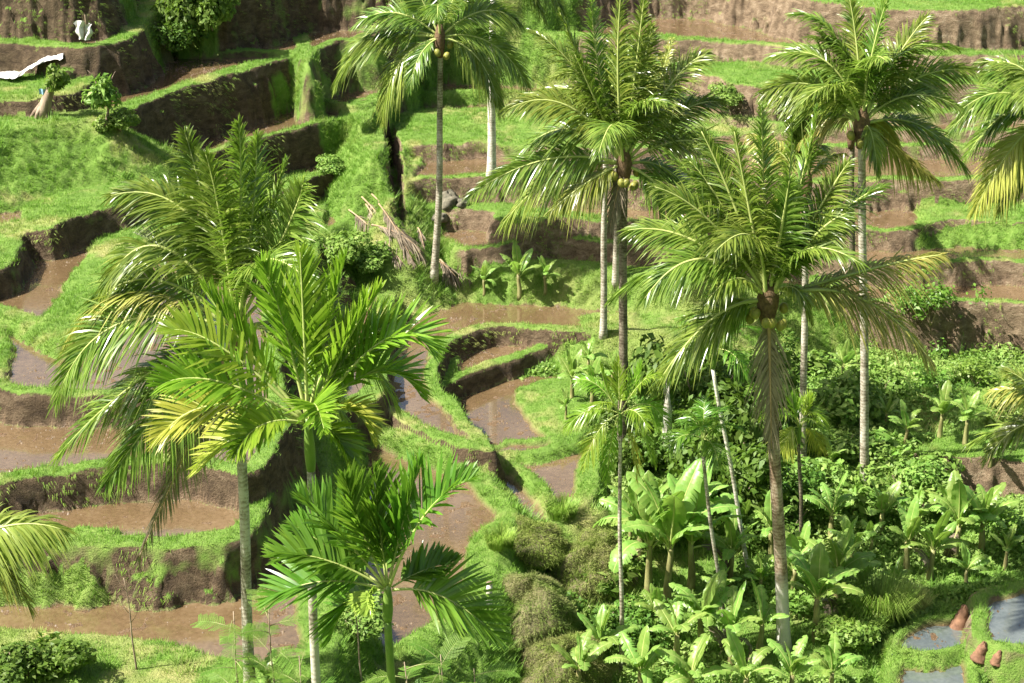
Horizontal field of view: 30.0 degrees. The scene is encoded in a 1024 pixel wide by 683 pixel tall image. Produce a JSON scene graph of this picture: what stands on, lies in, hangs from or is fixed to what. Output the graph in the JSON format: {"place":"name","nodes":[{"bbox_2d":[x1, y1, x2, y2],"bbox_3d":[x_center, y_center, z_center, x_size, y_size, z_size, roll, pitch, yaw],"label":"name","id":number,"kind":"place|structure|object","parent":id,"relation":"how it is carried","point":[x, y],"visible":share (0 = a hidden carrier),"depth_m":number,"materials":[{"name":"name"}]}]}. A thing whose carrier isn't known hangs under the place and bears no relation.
{"place":"outdoors","nodes":[
{"label":"outdoors","id":0,"kind":"place"},
{"bbox_2d":[9,258,184,389],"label":"paddy water","id":1,"kind":"structure","parent":0,"point":[25,358],"depth_m":59.76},
{"bbox_2d":[0,174,224,315],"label":"paddy water","id":2,"kind":"structure","parent":0,"point":[36,301],"depth_m":65.78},
{"bbox_2d":[0,253,263,472],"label":"paddy water","id":3,"kind":"structure","parent":0,"point":[20,451],"depth_m":56.19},
{"bbox_2d":[39,500,238,536],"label":"paddy water","id":4,"kind":"structure","parent":0,"point":[193,516],"depth_m":53.66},
{"bbox_2d":[0,562,301,661],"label":"paddy water","id":5,"kind":"structure","parent":0,"point":[108,619],"depth_m":50.80,"materials":[{"name":"liquid"}]},
{"bbox_2d":[100,56,254,107],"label":"paddy water","id":6,"kind":"structure","parent":0,"point":[166,80],"depth_m":82.04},
{"bbox_2d":[175,112,335,154],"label":"paddy water","id":7,"kind":"structure","parent":0,"point":[289,120],"depth_m":81.75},
{"bbox_2d":[365,449,493,653],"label":"paddy water","id":8,"kind":"structure","parent":0,"point":[401,617],"depth_m":59.32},
{"bbox_2d":[394,302,618,433],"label":"paddy water","id":9,"kind":"structure","parent":0,"point":[518,314],"depth_m":74.62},
{"bbox_2d":[460,376,554,452],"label":"paddy water","id":10,"kind":"structure","parent":0,"point":[488,404],"depth_m":69.15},
{"bbox_2d":[0,0,1023,682],"bbox_3d":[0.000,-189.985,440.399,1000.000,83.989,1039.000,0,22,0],"label":"ground","id":11,"kind":"structure","parent":0,"point":[192,572],"depth_m":73.73,"materials":[{"name":"plant"}]},
{"bbox_2d":[0,502,80,621],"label":"coconut palm","id":12,"kind":"object","parent":11,"relation":"on","point":[21,534],"visible":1,"depth_m":40.15,"materials":[{"name":"green plant"}]},
{"bbox_2d":[0,637,91,682],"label":"shrub","id":13,"kind":"object","parent":11,"relation":"on","point":[15,667],"visible":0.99,"depth_m":47.15,"materials":[{"name":"green plant"}]},
{"bbox_2d":[30,63,70,119],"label":"tree stump","id":14,"kind":"object","parent":11,"relation":"on","point":[57,80],"visible":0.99,"depth_m":74.14,"materials":[{"name":"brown wood"}]},
{"bbox_2d":[31,630,96,680],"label":"shrub","id":15,"kind":"object","parent":11,"relation":"on","point":[92,660],"visible":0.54,"depth_m":47.64,"materials":[{"name":"green plant"}]},
{"bbox_2d":[81,70,121,131],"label":"tree","id":16,"kind":"object","parent":11,"relation":"on","point":[102,93],"visible":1,"depth_m":73.15,"materials":[{"name":"green plant"}]},
{"bbox_2d":[91,106,140,132],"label":"shrub","id":17,"kind":"object","parent":11,"relation":"on","point":[121,118],"visible":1,"depth_m":73.84,"materials":[{"name":"green plant"}]},
{"bbox_2d":[151,12,209,51],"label":"shrub","id":18,"kind":"object","parent":11,"relation":"on","point":[181,38],"visible":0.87,"depth_m":82.59,"materials":[{"name":"green plant"}]},
{"bbox_2d":[150,0,234,37],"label":"shrub","id":19,"kind":"object","parent":11,"relation":"on","point":[182,10],"visible":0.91,"depth_m":82.56,"materials":[{"name":"green plant"}]},
{"bbox_2d":[192,0,240,30],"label":"shrub","id":20,"kind":"object","parent":11,"relation":"on","point":[205,20],"visible":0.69,"depth_m":82.67,"materials":[{"name":"green plant"}]},
{"bbox_2d":[45,113,402,682],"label":"coconut palm","id":21,"kind":"object","parent":11,"relation":"on","point":[219,232],"visible":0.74,"depth_m":43.17,"materials":[{"name":"green plant"}]},
{"bbox_2d":[190,611,271,682],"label":"feathery shrub","id":22,"kind":"object","parent":11,"relation":"on","point":[233,646],"visible":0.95,"depth_m":45.84,"materials":[{"name":"green plant"}]},
{"bbox_2d":[226,583,319,682],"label":"feathery shrub","id":23,"kind":"object","parent":11,"relation":"on","point":[274,656],"visible":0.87,"depth_m":45.62,"materials":[{"name":"green plant"}]},
{"bbox_2d":[140,238,454,682],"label":"areca palm","id":24,"kind":"object","parent":11,"relation":"on","point":[251,426],"visible":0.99,"depth_m":37.53,"materials":[{"name":"green plant"}]},
{"bbox_2d":[307,230,372,264],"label":"shrub","id":25,"kind":"object","parent":11,"relation":"on","point":[351,241],"visible":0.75,"depth_m":74.71,"materials":[{"name":"green plant"}]},
{"bbox_2d":[318,591,393,640],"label":"shrub","id":26,"kind":"object","parent":11,"relation":"on","point":[373,626],"visible":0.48,"depth_m":50.24,"materials":[{"name":"green plant"}]},
{"bbox_2d":[351,241,392,273],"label":"shrub","id":27,"kind":"object","parent":11,"relation":"on","point":[364,263],"visible":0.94,"depth_m":75.04,"materials":[{"name":"green plant"}]},
{"bbox_2d":[251,446,516,682],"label":"young areca palm","id":28,"kind":"object","parent":11,"relation":"on","point":[332,544],"visible":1,"depth_m":35.50,"materials":[{"name":"green plant"}]},
{"bbox_2d":[330,0,533,284],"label":"coconut palm","id":29,"kind":"object","parent":11,"relation":"on","point":[479,65],"visible":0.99,"depth_m":72.50,"materials":[{"name":"green plant"}]},
{"bbox_2d":[407,631,476,682],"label":"feathery shrub","id":30,"kind":"object","parent":11,"relation":"on","point":[442,657],"visible":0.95,"depth_m":47.14,"materials":[{"name":"green plant"}]},
{"bbox_2d":[476,519,519,551],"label":"grass tussock","id":31,"kind":"object","parent":11,"relation":"on","point":[501,540],"depth_m":58.01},
{"bbox_2d":[1,18,1019,674],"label":"mud clods","id":32,"kind":"object","parent":11,"relation":"on","point":[417,322],"visible":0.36,"depth_m":71.83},
{"bbox_2d":[0,0,1023,682],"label":"grass","id":33,"kind":"structure","parent":11,"relation":"on","point":[150,144],"depth_m":73.06,"materials":[{"name":"plant"}]},
{"bbox_2d":[0,0,1023,682],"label":"tall grass","id":34,"kind":"structure","parent":11,"relation":"on","point":[756,552],"depth_m":60.74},
{"bbox_2d":[0,0,1023,682],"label":"grass fringe","id":35,"kind":"object","parent":11,"relation":"on","point":[370,280],"depth_m":77.37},
{"bbox_2d":[461,0,566,181],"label":"coconut palm","id":36,"kind":"object","parent":11,"relation":"on","point":[491,156],"visible":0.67,"depth_m":78.66,"materials":[{"name":"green plant"}]},
{"bbox_2d":[500,241,541,300],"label":"banana plant","id":37,"kind":"object","parent":11,"relation":"on","point":[519,262],"visible":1,"depth_m":75.73,"materials":[{"name":"green plant"}]},
{"bbox_2d":[499,570,580,655],"bbox_3d":[0.633,7.695,56.456,2.988,2.053,3.363,0,22,0],"label":"grassy mound","id":38,"kind":"object","parent":11,"relation":"on","point":[544,606],"visible":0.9,"depth_m":55.68,"materials":[{"name":"green plant"}]},
{"bbox_2d":[513,512,570,571],"bbox_3d":[0.572,6.134,59.548,2.630,1.351,2.574,9,24,22],"label":"grassy mound","id":39,"kind":"object","parent":11,"relation":"on","point":[540,544],"visible":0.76,"depth_m":59.02,"materials":[{"name":"green plant"}]},
{"bbox_2d":[539,490,584,521],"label":"grass tussock","id":40,"kind":"object","parent":11,"relation":"on","point":[568,507],"depth_m":61.19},
{"bbox_2d":[518,629,613,682],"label":"grassy mound","id":41,"kind":"object","parent":11,"relation":"on","point":[545,661],"visible":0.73,"depth_m":54.83,"materials":[{"name":"green plant"}]},
{"bbox_2d":[551,628,613,682],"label":"banana plant","id":42,"kind":"object","parent":11,"relation":"on","point":[581,656],"visible":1,"depth_m":54.23,"materials":[{"name":"green plant"}]},
{"bbox_2d":[545,526,638,603],"bbox_3d":[2.439,6.908,59.873,3.303,1.823,2.933,-9,24,-21],"label":"grassy mound","id":43,"kind":"object","parent":11,"relation":"on","point":[590,551],"visible":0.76,"depth_m":59.14,"materials":[{"name":"green plant"}]},
{"bbox_2d":[461,0,736,440],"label":"coconut palm","id":44,"kind":"object","parent":11,"relation":"on","point":[626,126],"visible":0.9,"depth_m":62.31,"materials":[{"name":"green plant"}]},
{"bbox_2d":[535,62,678,339],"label":"coconut palm","id":45,"kind":"object","parent":11,"relation":"on","point":[603,333],"visible":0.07,"depth_m":71.25,"materials":[{"name":"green plant"}]},
{"bbox_2d":[573,559,641,597],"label":"shrub","id":46,"kind":"object","parent":11,"relation":"on","point":[631,568],"visible":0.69,"depth_m":59.05,"materials":[{"name":"green plant"}]},
{"bbox_2d":[577,603,638,657],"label":"banana plant","id":47,"kind":"object","parent":11,"relation":"on","point":[600,620],"visible":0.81,"depth_m":55.54,"materials":[{"name":"green plant"}]},
{"bbox_2d":[561,354,675,670],"bbox_3d":[2.860,5.115,54.492,2.940,10.231,2.482,11,25,25],"label":"areca palm","id":48,"kind":"object","parent":11,"relation":"on","point":[621,395],"visible":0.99,"depth_m":53.22,"materials":[{"name":"green plant"}]},
{"bbox_2d":[603,625,662,682],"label":"banana plant","id":49,"kind":"object","parent":11,"relation":"on","point":[641,663],"visible":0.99,"depth_m":54.10,"materials":[{"name":"green plant"}]},
{"bbox_2d":[589,593,682,653],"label":"shrub","id":50,"kind":"object","parent":11,"relation":"on","point":[638,620],"visible":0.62,"depth_m":56.97,"materials":[{"name":"green plant"}]},
{"bbox_2d":[599,464,677,561],"bbox_3d":[3.961,5.519,60.369,2.177,3.189,2.136,18,28,37],"label":"banana plant","id":51,"kind":"object","parent":11,"relation":"on","point":[630,500],"visible":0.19,"depth_m":60.15,"materials":[{"name":"green plant"}]},
{"bbox_2d":[598,399,697,475],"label":"shrub","id":52,"kind":"object","parent":11,"relation":"on","point":[626,457],"visible":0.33,"depth_m":65.68,"materials":[{"name":"green plant"}]},
{"bbox_2d":[592,470,707,598],"bbox_3d":[4.325,6.081,58.630,3.318,4.199,2.786,-4,22,-10],"label":"banana plant","id":53,"kind":"object","parent":11,"relation":"on","point":[629,547],"visible":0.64,"depth_m":58.31,"materials":[{"name":"green plant"}]},
{"bbox_2d":[628,396,713,479],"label":"shrub","id":54,"kind":"object","parent":11,"relation":"on","point":[660,453],"visible":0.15,"depth_m":65.36,"materials":[{"name":"green plant"}]},
{"bbox_2d":[610,458,738,603],"bbox_3d":[4.989,6.028,58.076,3.909,4.627,2.856,-3,22,-7],"label":"banana plant","id":55,"kind":"object","parent":11,"relation":"on","point":[674,522],"visible":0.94,"depth_m":57.80,"materials":[{"name":"green plant"}]},
{"bbox_2d":[649,593,706,670],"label":"banana plant","id":56,"kind":"object","parent":11,"relation":"on","point":[672,617],"visible":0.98,"depth_m":55.57,"materials":[{"name":"green plant"}]},
{"bbox_2d":[654,633,731,682],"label":"banana plant","id":57,"kind":"object","parent":11,"relation":"on","point":[693,662],"visible":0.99,"depth_m":53.56,"materials":[{"name":"green plant"}]},
{"bbox_2d":[669,570,737,653],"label":"banana plant","id":58,"kind":"object","parent":11,"relation":"on","point":[714,595],"visible":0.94,"depth_m":56.13,"materials":[{"name":"green plant"}]},
{"bbox_2d":[660,395,749,636],"bbox_3d":[5.600,5.491,56.062,2.539,8.052,2.465,13,25,28],"label":"areca palm","id":59,"kind":"object","parent":11,"relation":"on","point":[707,420],"visible":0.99,"depth_m":54.74,"materials":[{"name":"green plant"}]},
{"bbox_2d":[667,473,744,590],"bbox_3d":[5.519,5.903,58.877,2.519,4.014,2.494,-15,26,-32],"label":"banana plant","id":60,"kind":"object","parent":11,"relation":"on","point":[691,537],"visible":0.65,"depth_m":58.80,"materials":[{"name":"green plant"}]},
{"bbox_2d":[666,296,763,580],"bbox_3d":[6.075,3.249,58.316,3.162,9.703,3.061,0,22,0],"label":"areca palm","id":61,"kind":"object","parent":11,"relation":"on","point":[739,369],"visible":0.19,"depth_m":57.21,"materials":[{"name":"green plant"}]},
{"bbox_2d":[627,332,809,460],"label":"shrub","id":62,"kind":"object","parent":11,"relation":"on","point":[727,396],"visible":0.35,"depth_m":65.34,"materials":[{"name":"green plant"}]},
{"bbox_2d":[693,581,762,665],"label":"banana plant","id":63,"kind":"object","parent":11,"relation":"on","point":[730,618],"visible":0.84,"depth_m":55.67,"materials":[{"name":"green plant"}]},
{"bbox_2d":[701,509,758,586],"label":"banana plant","id":64,"kind":"object","parent":11,"relation":"on","point":[733,538],"visible":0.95,"depth_m":59.13,"materials":[{"name":"green plant"}]},
{"bbox_2d":[658,419,805,516],"bbox_3d":[7.069,4.278,63.367,4.919,3.131,4.265,-2,22,-4],"label":"shrub","id":65,"kind":"object","parent":11,"relation":"on","point":[754,466],"visible":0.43,"depth_m":62.29,"materials":[{"name":"green plant"}]},
{"bbox_2d":[677,355,812,458],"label":"shrub","id":66,"kind":"object","parent":11,"relation":"on","point":[719,364],"visible":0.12,"depth_m":65.71,"materials":[{"name":"green plant"}]},
{"bbox_2d":[721,628,785,682],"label":"banana plant","id":67,"kind":"object","parent":11,"relation":"on","point":[733,645],"visible":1,"depth_m":53.40,"materials":[{"name":"green plant"}]},
{"bbox_2d":[741,577,788,650],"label":"banana plant","id":68,"kind":"object","parent":11,"relation":"on","point":[764,611],"visible":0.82,"depth_m":56.41,"materials":[{"name":"green plant"}]},
{"bbox_2d":[519,339,1023,682],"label":"undergrowth","id":69,"kind":"object","parent":11,"relation":"on","point":[808,599],"visible":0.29,"depth_m":61.24,"materials":[{"name":"green plant"}]},
{"bbox_2d":[602,99,952,651],"bbox_3d":[7.452,1.480,54.077,8.296,17.022,6.249,-14,26,-30],"label":"coconut palm","id":70,"kind":"object","parent":11,"relation":"on","point":[772,252],"visible":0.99,"depth_m":52.04,"materials":[{"name":"green plant"}]},
{"bbox_2d":[738,451,825,502],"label":"shrub","id":71,"kind":"object","parent":11,"relation":"on","point":[813,482],"visible":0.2,"depth_m":63.17,"materials":[{"name":"green plant"}]},
{"bbox_2d":[737,485,839,550],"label":"shrub","id":72,"kind":"object","parent":11,"relation":"on","point":[789,526],"visible":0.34,"depth_m":62.05,"materials":[{"name":"green plant"}]},
{"bbox_2d":[739,103,848,465],"bbox_3d":[8.714,-1.536,63.198,3.773,14.057,2.912,9,24,21],"label":"coconut palm","id":73,"kind":"object","parent":11,"relation":"on","point":[799,133],"visible":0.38,"depth_m":61.60,"materials":[{"name":"green plant"}]},
{"bbox_2d":[757,388,831,551],"bbox_3d":[8.893,4.450,60.480,2.485,6.146,2.399,0,22,0],"label":"areca palm","id":74,"kind":"object","parent":11,"relation":"on","point":[802,402],"visible":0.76,"depth_m":59.75,"materials":[{"name":"green plant"}]},
{"bbox_2d":[767,635,821,682],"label":"banana plant","id":75,"kind":"object","parent":11,"relation":"on","point":[790,663],"visible":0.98,"depth_m":54.21,"materials":[{"name":"green plant"}]},
{"bbox_2d":[772,542,863,642],"bbox_3d":[9.075,7.560,56.656,2.797,3.132,1.809,19,29,39],"label":"banana plant","id":76,"kind":"object","parent":11,"relation":"on","point":[814,570],"visible":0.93,"depth_m":56.48,"materials":[{"name":"green plant"}]},
{"bbox_2d":[784,454,856,513],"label":"shrub","id":77,"kind":"object","parent":11,"relation":"on","point":[833,469],"visible":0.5,"depth_m":64.07,"materials":[{"name":"green plant"}]},
{"bbox_2d":[803,471,857,539],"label":"banana plant","id":78,"kind":"object","parent":11,"relation":"on","point":[830,506],"visible":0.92,"depth_m":61.99,"materials":[{"name":"green plant"}]},
{"bbox_2d":[805,633,863,682],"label":"banana plant","id":79,"kind":"object","parent":11,"relation":"on","point":[832,651],"visible":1,"depth_m":54.40,"materials":[{"name":"green plant"}]},
{"bbox_2d":[803,516,880,607],"bbox_3d":[9.800,6.757,58.160,2.113,3.195,2.175,-16,27,-35],"label":"banana plant","id":80,"kind":"object","parent":11,"relation":"on","point":[839,558],"visible":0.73,"depth_m":57.88,"materials":[{"name":"green plant"}]},
{"bbox_2d":[806,365,886,429],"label":"shrub","id":81,"kind":"object","parent":11,"relation":"on","point":[839,400],"visible":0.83,"depth_m":67.64,"materials":[{"name":"green plant"}]},
{"bbox_2d":[809,606,887,651],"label":"shrub","id":82,"kind":"object","parent":11,"relation":"on","point":[859,632],"visible":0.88,"depth_m":56.14,"materials":[{"name":"green plant"}]},
{"bbox_2d":[806,428,891,464],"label":"shrub","id":83,"kind":"object","parent":11,"relation":"on","point":[851,446],"visible":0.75,"depth_m":65.71,"materials":[{"name":"green plant"}]},
{"bbox_2d":[819,473,892,524],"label":"shrub","id":84,"kind":"object","parent":11,"relation":"on","point":[864,494],"visible":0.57,"depth_m":62.70,"materials":[{"name":"green plant"}]},
{"bbox_2d":[749,0,982,480],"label":"coconut palm","id":85,"kind":"object","parent":11,"relation":"on","point":[862,70],"visible":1,"depth_m":59.04,"materials":[{"name":"green plant"}]},
{"bbox_2d":[842,355,909,403],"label":"shrub","id":86,"kind":"object","parent":11,"relation":"on","point":[889,381],"visible":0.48,"depth_m":70.10,"materials":[{"name":"green plant"}]},
{"bbox_2d":[832,559,930,634],"bbox_3d":[10.995,7.819,57.535,3.684,1.540,3.911,0,22,0],"label":"grass tussock","id":87,"kind":"object","parent":11,"relation":"on","point":[897,603],"depth_m":57.22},
{"bbox_2d":[856,427,915,466],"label":"shrub","id":88,"kind":"object","parent":11,"relation":"on","point":[895,445],"visible":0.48,"depth_m":66.11,"materials":[{"name":"green plant"}]},
{"bbox_2d":[869,478,911,539],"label":"banana plant","id":89,"kind":"object","parent":11,"relation":"on","point":[886,501],"visible":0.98,"depth_m":61.77,"materials":[{"name":"green plant"}]},
{"bbox_2d":[850,449,964,506],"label":"shrub","id":90,"kind":"object","parent":11,"relation":"on","point":[908,484],"visible":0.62,"depth_m":63.47,"materials":[{"name":"green plant"}]},
{"bbox_2d":[889,496,944,574],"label":"banana plant","id":91,"kind":"object","parent":11,"relation":"on","point":[912,515],"visible":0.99,"depth_m":59.88,"materials":[{"name":"green plant"}]},
{"bbox_2d":[894,455,949,484],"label":"shrub","id":92,"kind":"object","parent":11,"relation":"on","point":[916,472],"visible":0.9,"depth_m":62.93,"materials":[{"name":"green plant"}]},
{"bbox_2d":[900,509,969,581],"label":"banana plant","id":93,"kind":"object","parent":11,"relation":"on","point":[939,539],"visible":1,"depth_m":59.81,"materials":[{"name":"green plant"}]},
{"bbox_2d":[899,337,972,398],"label":"shrub","id":94,"kind":"object","parent":11,"relation":"on","point":[930,378],"visible":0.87,"depth_m":69.58,"materials":[{"name":"green plant"}]},
{"bbox_2d":[920,379,969,437],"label":"banana plant","id":95,"kind":"object","parent":11,"relation":"on","point":[944,405],"visible":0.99,"depth_m":65.20,"materials":[{"name":"green plant"}]},
{"bbox_2d":[898,261,993,325],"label":"shrub","id":96,"kind":"object","parent":11,"relation":"on","point":[942,296],"visible":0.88,"depth_m":72.40,"materials":[{"name":"green plant"}]},
{"bbox_2d":[928,470,999,558],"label":"banana plant","id":97,"kind":"object","parent":11,"relation":"on","point":[957,502],"visible":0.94,"depth_m":60.59,"materials":[{"name":"green plant"}]},
{"bbox_2d":[949,390,990,444],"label":"banana plant","id":98,"kind":"object","parent":11,"relation":"on","point":[969,410],"visible":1,"depth_m":64.63,"materials":[{"name":"green plant"}]},
{"bbox_2d":[944,50,1023,226],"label":"coconut palm","id":99,"kind":"object","parent":11,"relation":"on","point":[1005,108],"visible":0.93,"depth_m":63.86,"materials":[{"name":"green plant"}]},
{"bbox_2d":[948,343,1023,386],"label":"shrub","id":100,"kind":"object","parent":11,"relation":"on","point":[976,365],"visible":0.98,"depth_m":70.47,"materials":[{"name":"green plant"}]},
{"bbox_2d":[960,361,1023,467],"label":"coconut palm","id":101,"kind":"object","parent":11,"relation":"on","point":[1005,432],"visible":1,"depth_m":56.90,"materials":[{"name":"green plant"}]},
{"bbox_2d":[964,482,1020,553],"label":"banana plant","id":102,"kind":"object","parent":11,"relation":"on","point":[989,503],"visible":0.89,"depth_m":60.62,"materials":[{"name":"green plant"}]},
{"bbox_2d":[527,441,591,501],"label":"paddy water","id":103,"kind":"structure","parent":0,"point":[562,470],"depth_m":64.64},
{"bbox_2d":[586,18,789,42],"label":"paddy water","id":104,"kind":"structure","parent":0,"point":[681,27],"depth_m":92.33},
{"bbox_2d":[417,159,1005,179],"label":"paddy water","id":105,"kind":"structure","parent":0,"point":[944,170],"depth_m":81.55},
{"bbox_2d":[441,231,1023,266],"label":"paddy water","id":106,"kind":"structure","parent":0,"point":[480,236],"depth_m":76.65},
{"bbox_2d":[556,209,917,228],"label":"paddy water","id":107,"kind":"structure","parent":0,"point":[892,219],"depth_m":78.73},
{"bbox_2d":[902,626,961,650],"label":"paddy water","id":108,"kind":"structure","parent":0,"point":[948,634],"depth_m":56.44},
{"bbox_2d":[903,666,963,682],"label":"paddy water","id":109,"kind":"structure","parent":0,"point":[952,675],"depth_m":55.02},
{"bbox_2d":[846,285,1023,300],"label":"paddy water","id":110,"kind":"structure","parent":0,"point":[1013,291],"depth_m":74.55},
{"bbox_2d":[988,594,1023,643],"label":"paddy water","id":111,"kind":"structure","parent":0,"point":[1004,624],"depth_m":56.68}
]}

